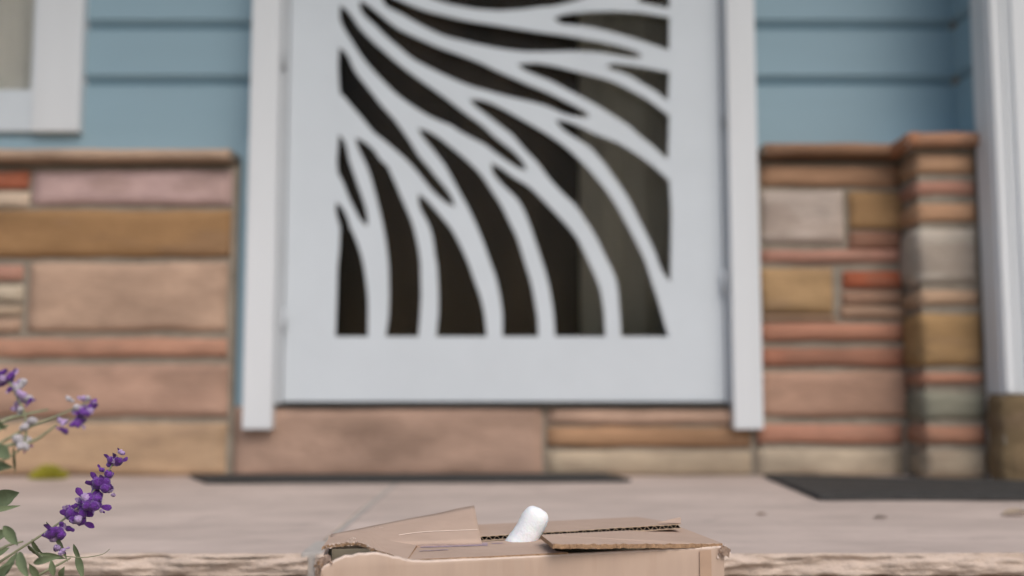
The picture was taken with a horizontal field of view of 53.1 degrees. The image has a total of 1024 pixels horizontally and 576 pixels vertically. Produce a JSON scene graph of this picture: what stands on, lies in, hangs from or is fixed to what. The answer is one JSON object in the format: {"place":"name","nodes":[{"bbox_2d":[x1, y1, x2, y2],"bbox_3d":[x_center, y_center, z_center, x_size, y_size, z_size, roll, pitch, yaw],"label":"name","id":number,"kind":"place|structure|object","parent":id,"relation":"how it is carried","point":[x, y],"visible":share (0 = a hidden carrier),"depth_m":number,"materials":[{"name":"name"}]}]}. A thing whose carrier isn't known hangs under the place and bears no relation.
{"place":"outdoors","nodes":[
{"label":"outdoors","id":0,"kind":"place"},
{"bbox_2d":[314,506,730,575],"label":"cardboard box","id":1,"kind":"object","parent":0,"point":[459,542],"visible":0.98,"depth_m":1.03,"materials":[{"name":"cardboard"}]},
{"bbox_2d":[505,506,547,541],"bbox_3d":[0.013,0.261,1.081,0.051,0.061,0.028,0,-5,0],"label":"packing peanut","id":2,"kind":"object","parent":1,"relation":"on","point":[531,524],"visible":0.62,"depth_m":1.07,"materials":[{"name":"white plastic"}]},
{"label":"ground","id":3,"kind":"structure","parent":0,"visible":0},
{"bbox_2d":[0,368,127,575],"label":"sage plant","id":4,"kind":"object","parent":3,"relation":"on","point":[84,507],"visible":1,"depth_m":1.00,"materials":[{"name":"flower petals"},{"name":"leaf"},{"name":"green plant stem"}]},
{"bbox_2d":[0,0,1023,479],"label":"house","id":5,"kind":"structure","parent":3,"relation":"on","point":[550,236],"depth_m":2.40,"materials":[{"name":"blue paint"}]},
{"bbox_2d":[0,0,89,133],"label":"window","id":6,"kind":"structure","parent":5,"relation":"in","point":[43,81],"depth_m":2.50,"materials":[{"name":"white paint"}]},
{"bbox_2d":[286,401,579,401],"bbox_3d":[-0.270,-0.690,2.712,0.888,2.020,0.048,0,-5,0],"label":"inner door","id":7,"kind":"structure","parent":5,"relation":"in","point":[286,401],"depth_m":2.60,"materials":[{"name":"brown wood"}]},
{"bbox_2d":[282,0,725,400],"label":"screen door","id":8,"kind":"structure","parent":5,"relation":"in","point":[488,200],"depth_m":2.43,"materials":[{"name":"white paint"}]},
{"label":"step riser","id":9,"kind":"structure","parent":3,"relation":"on","visible":0},
{"bbox_2d":[0,475,1023,575],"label":"porch floor","id":10,"kind":"structure","parent":9,"relation":"on","point":[167,526],"depth_m":1.59,"materials":[{"name":"stone"}]},
{"bbox_2d":[28,463,68,479],"bbox_3d":[-1.028,0.405,2.267,0.089,0.036,0.043,0,-5,0],"label":"weed","id":11,"kind":"object","parent":10,"relation":"on","point":[48,472],"visible":1,"depth_m":2.26,"materials":[{"name":"plant"}]},
{"bbox_2d":[301,483,396,575],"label":"floor joint","id":12,"kind":"object","parent":10,"relation":"on","point":[312,550],"visible":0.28,"depth_m":1.33,"materials":[{"name":"grey concrete"}]},
{"bbox_2d":[189,473,630,483],"bbox_3d":[-0.236,0.416,2.242,0.980,0.007,0.165,0,-5,-1],"label":"door mat","id":13,"kind":"object","parent":10,"relation":"on","point":[402,477],"depth_m":2.23,"materials":[{"name":"black rubber"}]},
{"bbox_2d":[764,474,1023,499],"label":"door mat","id":14,"kind":"object","parent":10,"relation":"on","point":[829,487],"depth_m":2.02,"materials":[{"name":"black rubber"}]},
{"bbox_2d":[1002,508,1023,513],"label":"dry leaf","id":15,"kind":"object","parent":10,"relation":"on","point":[1011,510],"visible":1,"depth_m":1.65,"materials":[{"name":"beige plant"}]}
]}

